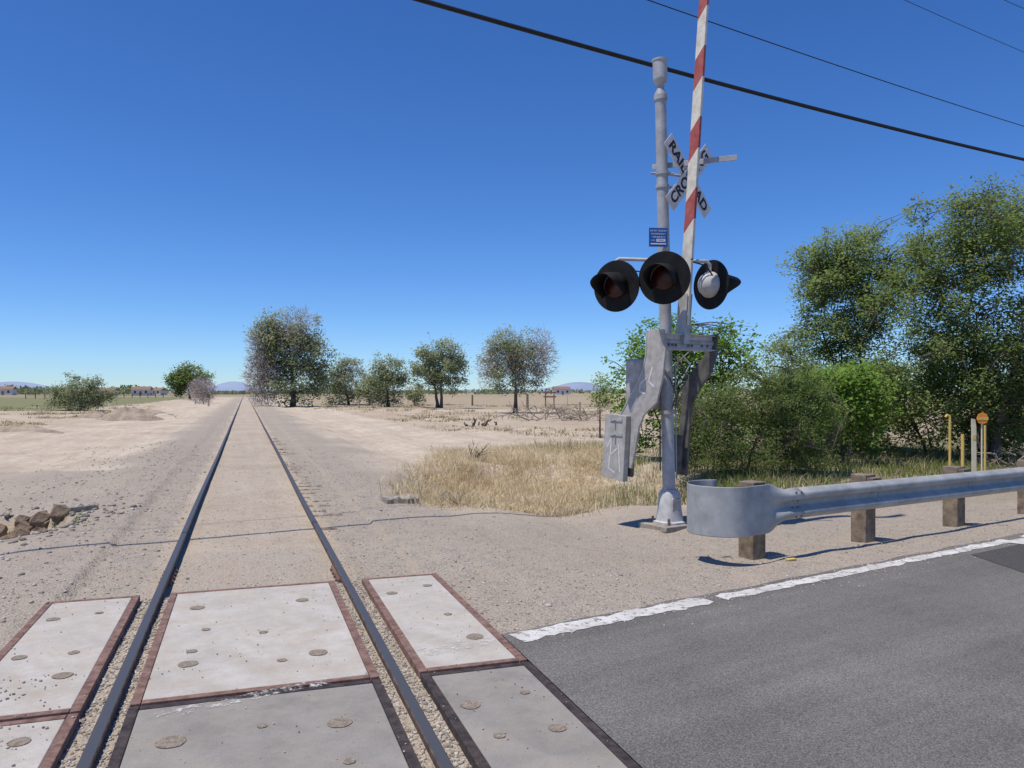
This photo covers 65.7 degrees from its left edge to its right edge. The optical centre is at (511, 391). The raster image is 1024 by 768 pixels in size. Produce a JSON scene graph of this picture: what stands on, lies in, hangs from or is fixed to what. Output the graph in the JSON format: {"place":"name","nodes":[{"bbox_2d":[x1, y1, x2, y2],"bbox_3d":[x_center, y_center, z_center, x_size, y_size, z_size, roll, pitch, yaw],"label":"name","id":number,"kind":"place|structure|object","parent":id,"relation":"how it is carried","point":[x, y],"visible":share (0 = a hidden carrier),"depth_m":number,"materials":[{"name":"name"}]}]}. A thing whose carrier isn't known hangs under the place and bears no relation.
{"place":"outdoors","nodes":[
{"label":"outdoors","id":0,"kind":"place"},
{"bbox_2d":[0,403,661,518],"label":"straw grass","id":1,"kind":"structure","parent":0,"point":[427,494],"depth_m":18.51,"materials":[{"name":"beige plant"}]},
{"bbox_2d":[0,381,990,391],"bbox_3d":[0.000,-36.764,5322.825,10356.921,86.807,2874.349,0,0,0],"label":"hills","id":2,"kind":"structure","parent":0,"point":[240,386],"depth_m":6024.41,"materials":[{"name":"stone"}]},
{"bbox_2d":[0,392,1023,767],"bbox_3d":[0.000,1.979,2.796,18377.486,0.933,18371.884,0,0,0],"label":"ground","id":3,"kind":"structure","parent":0,"point":[384,442],"depth_m":10.55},
{"bbox_2d":[0,524,6,536],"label":"dirt clod","id":4,"kind":"object","parent":3,"relation":"on","point":[3,531],"visible":0.82,"depth_m":10.85,"materials":[{"name":"brown soil"}]},
{"bbox_2d":[0,533,15,539],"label":"dirt clod","id":5,"kind":"object","parent":3,"relation":"on","point":[9,536],"visible":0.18,"depth_m":10.03,"materials":[{"name":"brown soil"}]},
{"bbox_2d":[0,386,16,394],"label":"house","id":6,"kind":"structure","parent":3,"relation":"on","point":[8,390],"depth_m":417.89,"materials":[{"name":"white paint"}]},
{"bbox_2d":[11,528,29,537],"bbox_3d":[-6.409,1.924,10.380,0.295,0.286,0.275,0,0,0],"label":"dirt clod","id":7,"kind":"object","parent":3,"relation":"on","point":[18,532],"visible":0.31,"depth_m":10.31,"materials":[{"name":"brown soil"}]},
{"bbox_2d":[14,515,29,525],"bbox_3d":[-6.794,1.794,11.007,0.200,0.191,0.196,0,0,31],"label":"dirt clod","id":8,"kind":"object","parent":3,"relation":"on","point":[20,518],"visible":0.62,"depth_m":10.95,"materials":[{"name":"brown soil"}]},
{"bbox_2d":[13,521,33,530],"bbox_3d":[-6.696,1.920,10.882,0.264,0.277,0.286,0,0,0],"label":"dirt clod","id":9,"kind":"object","parent":3,"relation":"on","point":[26,524],"visible":0.38,"depth_m":10.83,"materials":[{"name":"brown soil"}]},
{"bbox_2d":[0,424,63,432],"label":"dirt mound","id":10,"kind":"object","parent":3,"relation":"on","point":[18,428],"visible":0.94,"depth_m":34.70,"materials":[{"name":"beige soil"}]},
{"bbox_2d":[28,510,49,527],"bbox_3d":[-6.518,1.778,10.992,0.287,0.254,0.225,0,0,-12],"label":"dirt clod","id":11,"kind":"object","parent":3,"relation":"on","point":[37,519],"visible":0.69,"depth_m":10.90,"materials":[{"name":"brown soil"}]},
{"bbox_2d":[0,713,78,767],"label":"level crossing block","id":12,"kind":"structure","parent":3,"relation":"on","point":[37,750],"depth_m":3.73,"materials":[{"name":"concrete"}]},
{"bbox_2d":[41,520,49,527],"bbox_3d":[-6.450,1.824,10.960,0.132,0.128,0.142,0,0,-40],"label":"dirt clod","id":13,"kind":"object","parent":3,"relation":"on","point":[45,523],"visible":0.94,"depth_m":10.92,"materials":[{"name":"brown soil"}]},
{"bbox_2d":[49,504,71,523],"bbox_3d":[-6.238,1.709,10.987,0.261,0.304,0.252,0,0,0],"label":"dirt clod","id":14,"kind":"object","parent":3,"relation":"on","point":[56,512],"visible":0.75,"depth_m":10.89,"materials":[{"name":"brown soil"}]},
{"bbox_2d":[0,595,139,721],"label":"level crossing block","id":15,"kind":"structure","parent":3,"relation":"on","point":[85,628],"depth_m":4.93,"materials":[{"name":"concrete"}]},
{"bbox_2d":[53,501,98,512],"bbox_3d":[-6.195,1.733,11.287,0.376,0.312,0.479,0,0,38],"label":"concrete slab","id":16,"kind":"object","parent":3,"relation":"on","point":[78,506],"depth_m":11.22,"materials":[{"name":"grey concrete"}]},
{"bbox_2d":[41,372,124,410],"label":"shrub","id":17,"kind":"object","parent":3,"relation":"on","point":[88,395],"visible":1,"depth_m":75.59,"materials":[{"name":"green plant"}]},
{"bbox_2d":[76,412,105,417],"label":"dirt mound","id":18,"kind":"object","parent":3,"relation":"on","point":[93,415],"visible":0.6,"depth_m":55.86,"materials":[{"name":"beige soil"}]},
{"bbox_2d":[25,393,163,398],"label":"rail fence","id":19,"kind":"object","parent":3,"relation":"on","point":[117,394],"visible":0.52,"depth_m":230.01,"materials":[{"name":"brown wood"}]},
{"bbox_2d":[99,388,118,392],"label":"house","id":20,"kind":"structure","parent":3,"relation":"on","point":[111,389],"depth_m":448.63,"materials":[{"name":"white paint"}]},
{"bbox_2d":[96,407,164,420],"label":"dirt mound","id":21,"kind":"object","parent":3,"relation":"on","point":[127,414],"visible":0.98,"depth_m":50.18,"materials":[{"name":"beige soil"}]},
{"bbox_2d":[100,405,177,417],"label":"brush pile","id":22,"kind":"object","parent":3,"relation":"on","point":[134,407],"visible":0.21,"depth_m":53.80,"materials":[{"name":"wood"}]},
{"bbox_2d":[130,386,153,394],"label":"house","id":23,"kind":"structure","parent":3,"relation":"on","point":[138,390],"depth_m":377.46,"materials":[{"name":"white paint"}]},
{"bbox_2d":[144,409,166,413],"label":"dirt mound","id":24,"kind":"object","parent":3,"relation":"on","point":[154,411],"visible":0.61,"depth_m":67.37,"materials":[{"name":"beige soil"}]},
{"bbox_2d":[76,395,243,767],"bbox_3d":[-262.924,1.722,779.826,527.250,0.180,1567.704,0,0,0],"label":"rail","id":25,"kind":"object","parent":3,"relation":"on","point":[92,749],"visible":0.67,"depth_m":4.96,"materials":[{"name":"metal"}]},
{"bbox_2d":[153,388,166,394],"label":"house","id":26,"kind":"structure","parent":3,"relation":"on","point":[159,391],"depth_m":427.08,"materials":[{"name":"white paint"}]},
{"bbox_2d":[161,360,215,398],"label":"tree","id":27,"kind":"object","parent":3,"relation":"on","point":[179,385],"visible":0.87,"depth_m":188.67,"materials":[{"name":"green plant"}]},
{"bbox_2d":[186,375,219,403],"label":"bare shrub","id":28,"kind":"object","parent":3,"relation":"on","point":[199,389],"visible":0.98,"depth_m":118.93,"materials":[{"name":"grey plant"}]},
{"bbox_2d":[130,581,378,708],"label":"level crossing block","id":29,"kind":"structure","parent":3,"relation":"on","point":[299,626],"depth_m":5.13,"materials":[{"name":"concrete"}]},
{"bbox_2d":[107,678,421,767],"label":"level crossing block","id":30,"kind":"structure","parent":3,"relation":"on","point":[248,741],"depth_m":3.82,"materials":[{"name":"concrete"}]},
{"bbox_2d":[155,680,323,717],"bbox_3d":[-1.421,1.637,4.254,0.900,0.001,0.136,0,0,-32],"label":"edge line","id":31,"kind":"object","parent":30,"relation":"on","point":[179,709],"visible":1,"depth_m":4.19,"materials":[{"name":"white paint"}]},
{"bbox_2d":[238,304,339,406],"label":"tall tree","id":32,"kind":"object","parent":3,"relation":"on","point":[274,341],"visible":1,"depth_m":93.71,"materials":[{"name":"green plant"}]},
{"bbox_2d":[5,384,625,394],"bbox_3d":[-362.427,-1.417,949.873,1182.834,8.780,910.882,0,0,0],"label":"tree belt","id":33,"kind":"object","parent":3,"relation":"on","point":[24,390],"visible":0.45,"depth_m":550.40,"materials":[{"name":"green plant"}]},
{"bbox_2d":[314,513,341,516],"bbox_3d":[-3.444,1.790,10.763,2.233,0.181,0.200,0,0,-19],"label":"railway sleeper","id":34,"kind":"object","parent":3,"relation":"on","point":[330,514],"visible":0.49,"depth_m":11.04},
{"bbox_2d":[321,527,337,529],"bbox_3d":[-3.099,1.793,9.691,2.204,0.174,0.200,0,0,-19],"label":"railway sleeper","id":35,"kind":"object","parent":3,"relation":"on","point":[326,528],"visible":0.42,"depth_m":9.93,"materials":[{"name":"wood"}]},
{"bbox_2d":[317,353,368,404],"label":"tree","id":36,"kind":"object","parent":3,"relation":"on","point":[342,376],"visible":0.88,"depth_m":111.24,"materials":[{"name":"green plant"}]},
{"bbox_2d":[250,401,453,767],"bbox_3d":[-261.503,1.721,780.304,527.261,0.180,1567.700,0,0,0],"label":"rail","id":37,"kind":"object","parent":3,"relation":"on","point":[438,755],"visible":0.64,"depth_m":4.96,"materials":[{"name":"metal"}]},
{"bbox_2d":[348,373,381,405],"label":"shrub","id":38,"kind":"object","parent":3,"relation":"on","point":[364,394],"visible":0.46,"depth_m":103.46,"materials":[{"name":"green plant"}]},
{"bbox_2d":[357,350,413,406],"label":"tree","id":39,"kind":"object","parent":3,"relation":"on","point":[386,378],"visible":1,"depth_m":91.52,"materials":[{"name":"green plant"}]},
{"bbox_2d":[381,493,418,503],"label":"concrete slab","id":40,"kind":"structure","parent":3,"relation":"on","point":[391,499],"depth_m":12.03,"materials":[{"name":"grey concrete"}]},
{"bbox_2d":[400,379,427,405],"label":"shrub","id":41,"kind":"object","parent":3,"relation":"on","point":[412,394],"visible":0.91,"depth_m":99.86,"materials":[{"name":"green plant"}]},
{"bbox_2d":[405,332,472,407],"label":"tree","id":42,"kind":"object","parent":3,"relation":"on","point":[430,370],"visible":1,"depth_m":85.35,"materials":[{"name":"green plant"}]},
{"bbox_2d":[362,573,526,678],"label":"level crossing block","id":43,"kind":"structure","parent":3,"relation":"on","point":[400,609],"depth_m":5.56,"materials":[{"name":"concrete"}]},
{"bbox_2d":[417,637,493,653],"bbox_3d":[-0.351,1.637,5.123,0.523,0.001,0.200,0,0,-31],"label":"edge line","id":44,"kind":"object","parent":43,"relation":"on","point":[481,644],"visible":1,"depth_m":5.14,"materials":[{"name":"white paint"}]},
{"bbox_2d":[438,487,470,506],"bbox_3d":[-0.828,1.569,12.017,0.521,0.297,0.736,0,0,0],"label":"dead branch","id":45,"kind":"object","parent":3,"relation":"on","point":[455,501],"visible":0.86,"depth_m":11.94,"materials":[{"name":"wood"}]},
{"bbox_2d":[464,417,496,425],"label":"log heap","id":46,"kind":"object","parent":3,"relation":"on","point":[482,424],"visible":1,"depth_m":43.27,"materials":[{"name":"wood"}]},
{"bbox_2d":[468,440,496,460],"bbox_3d":[-0.764,1.548,20.287,0.771,0.709,0.836,0,0,0],"label":"dead branch","id":47,"kind":"object","parent":3,"relation":"on","point":[474,455],"visible":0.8,"depth_m":20.34,"materials":[{"name":"wood"}]},
{"bbox_2d":[0,403,1022,504],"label":"desert scrub","id":48,"kind":"object","parent":3,"relation":"on","point":[505,430],"visible":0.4,"depth_m":24.32,"materials":[{"name":"plant"}]},
{"bbox_2d":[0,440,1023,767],"bbox_3d":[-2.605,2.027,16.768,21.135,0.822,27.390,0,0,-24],"label":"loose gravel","id":49,"kind":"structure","parent":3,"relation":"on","point":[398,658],"depth_m":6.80,"materials":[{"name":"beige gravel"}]},
{"bbox_2d":[473,324,559,412],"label":"tree","id":50,"kind":"object","parent":3,"relation":"on","point":[510,365],"visible":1,"depth_m":65.28,"materials":[{"name":"green plant"}]},
{"bbox_2d":[526,394,528,407],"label":"fence post","id":51,"kind":"object","parent":3,"relation":"on","point":[527,399],"visible":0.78,"depth_m":81.27,"materials":[{"name":"wood"}]},
{"bbox_2d":[421,661,640,767],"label":"level crossing block","id":52,"kind":"structure","parent":3,"relation":"on","point":[520,718],"depth_m":3.95,"materials":[{"name":"concrete"}]},
{"bbox_2d":[543,391,555,407],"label":"timber frame","id":53,"kind":"object","parent":3,"relation":"on","point":[553,392],"visible":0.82,"depth_m":84.67,"materials":[{"name":"wood"}]},
{"bbox_2d":[495,400,620,420],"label":"brush pile","id":54,"kind":"object","parent":3,"relation":"on","point":[571,415],"visible":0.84,"depth_m":50.22,"materials":[{"name":"wood"}]},
{"bbox_2d":[552,386,570,394],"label":"house","id":55,"kind":"structure","parent":3,"relation":"on","point":[561,390],"depth_m":447.40,"materials":[{"name":"white paint"}]},
{"bbox_2d":[586,372,614,437],"bbox_3d":[3.346,0.559,29.920,1.240,2.614,1.151,0,0,-44],"label":"shrub","id":56,"kind":"object","parent":3,"relation":"on","point":[600,391],"visible":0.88,"depth_m":29.91,"materials":[{"name":"green plant"}]},
{"bbox_2d":[590,0,740,532],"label":"crossing signal","id":57,"kind":"object","parent":3,"relation":"on","point":[663,280],"visible":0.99,"depth_m":10.27,"materials":[{"name":"metal"}]},
{"bbox_2d":[593,309,791,459],"bbox_3d":[4.699,-0.122,21.015,5.151,4.184,3.219,0,0,0],"label":"shrub","id":58,"kind":"object","parent":3,"relation":"on","point":[697,356],"visible":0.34,"depth_m":20.80,"materials":[{"name":"green plant"}]},
{"bbox_2d":[654,329,858,476],"bbox_3d":[5.156,0.270,16.811,4.325,3.206,2.350,0,0,0],"label":"shrub","id":59,"kind":"object","parent":3,"relation":"on","point":[781,401],"visible":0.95,"depth_m":16.54,"materials":[{"name":"green plant"}]},
{"bbox_2d":[751,206,937,445],"bbox_3d":[10.340,-1.836,24.502,5.982,7.535,4.529,0,0,0],"label":"cottonwood tree","id":60,"kind":"object","parent":3,"relation":"on","point":[826,280],"visible":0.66,"depth_m":24.05,"materials":[{"name":"green plant"}]},
{"bbox_2d":[789,355,908,465],"bbox_3d":[8.096,0.514,19.509,3.106,2.844,2.520,0,0,0],"label":"shrub","id":61,"kind":"object","parent":3,"relation":"on","point":[859,378],"visible":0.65,"depth_m":19.02,"materials":[{"name":"green plant"}]},
{"bbox_2d":[687,459,1023,559],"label":"guardrail","id":62,"kind":"object","parent":3,"relation":"on","point":[749,514],"visible":0.96,"depth_m":8.39,"materials":[{"name":"metal"}]},
{"bbox_2d":[749,342,1023,456],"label":"shrub","id":63,"kind":"object","parent":3,"relation":"on","point":[1008,446],"visible":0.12,"depth_m":22.25,"materials":[{"name":"green plant"}]},
{"bbox_2d":[853,168,1023,463],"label":"cottonwood tree","id":64,"kind":"object","parent":3,"relation":"on","point":[1002,232],"visible":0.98,"depth_m":20.12,"materials":[{"name":"green plant"}]},
{"bbox_2d":[944,414,950,465],"bbox_3d":[8.016,1.208,14.600,0.119,1.603,0.044,0,0,0],"label":"pipe post","id":65,"kind":"object","parent":3,"relation":"on","point":[949,439],"visible":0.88,"depth_m":14.58,"materials":[{"name":"yellow metal"}]},
{"bbox_2d":[961,434,963,465],"bbox_3d":[8.289,1.400,14.600,0.055,1.232,0.055,0,0,0],"label":"pipe post","id":66,"kind":"object","parent":3,"relation":"on","point":[962,449],"visible":0.34,"depth_m":14.58,"materials":[{"name":"yellow metal"}]},
{"bbox_2d":[971,419,976,471],"bbox_3d":[8.447,1.255,14.511,0.085,1.528,0.037,0,0,0],"label":"marker stake","id":67,"kind":"object","parent":3,"relation":"on","point":[973,445],"visible":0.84,"depth_m":14.50,"materials":[{"name":"beige paint"}]},
{"bbox_2d":[976,413,988,470],"bbox_3d":[8.536,1.148,14.409,0.220,1.540,0.050,0,0,0],"label":"warning marker","id":68,"kind":"object","parent":3,"relation":"on","point":[982,418],"visible":0.89,"depth_m":14.39,"materials":[{"name":"orange paint"}]},
{"bbox_2d":[984,425,985,469],"bbox_3d":[8.701,1.321,14.600,0.040,1.405,0.040,0,0,0],"label":"pipe post","id":69,"kind":"object","parent":3,"relation":"on","point":[984,447],"visible":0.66,"depth_m":14.58,"materials":[{"name":"yellow metal"}]},
{"bbox_2d":[964,433,1023,466],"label":"brush pile","id":70,"kind":"object","parent":3,"relation":"on","point":[1001,453],"visible":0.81,"depth_m":19.53,"materials":[{"name":"wood"}]},
{"bbox_2d":[0,0,1023,389],"label":"sky","id":71,"kind":"structure","parent":0,"point":[398,172],"materials":[{"name":"blue"}]},
{"bbox_2d":[1,404,1023,528],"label":"reed grass","id":72,"kind":"structure","parent":0,"point":[889,469],"depth_m":17.77,"materials":[{"name":"plant"}]},
{"bbox_2d":[413,0,1023,160],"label":"overhead cable","id":73,"kind":"object","parent":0,"point":[558,39],"visible":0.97,"depth_m":12.82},
{"bbox_2d":[501,533,1023,767],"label":"road","id":74,"kind":"structure","parent":0,"point":[913,666],"depth_m":4.67,"materials":[{"name":"grey asphalt"}]},
{"bbox_2d":[509,598,713,641],"bbox_3d":[0.786,1.648,5.805,1.810,0.001,0.242,0,0,-32],"label":"edge line","id":75,"kind":"object","parent":74,"relation":"on","point":[656,609],"visible":1,"depth_m":5.74,"materials":[{"name":"white paint"}]},
{"bbox_2d":[716,539,1008,599],"bbox_3d":[3.589,1.648,7.584,4.570,0.001,0.191,0,0,-33],"label":"edge line","id":76,"kind":"object","parent":74,"relation":"on","point":[790,583],"visible":1,"depth_m":7.27,"materials":[{"name":"white paint"}]},
{"bbox_2d":[971,544,1023,571],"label":"asphalt patch","id":77,"kind":"object","parent":74,"relation":"on","point":[1012,557],"visible":1,"depth_m":7.93,"materials":[{"name":"grey asphalt"}]},
{"bbox_2d":[1004,538,1023,543],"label":"stop line","id":78,"kind":"object","parent":74,"relation":"on","point":[1020,541],"visible":1,"depth_m":8.71,"materials":[{"name":"white paint"}]},
{"bbox_2d":[647,0,1023,126],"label":"overhead cable","id":79,"kind":"object","parent":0,"point":[826,61],"visible":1,"depth_m":16.58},
{"bbox_2d":[905,0,1022,51],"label":"overhead cable","id":80,"kind":"object","parent":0,"point":[961,25],"visible":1,"depth_m":17.66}
]}

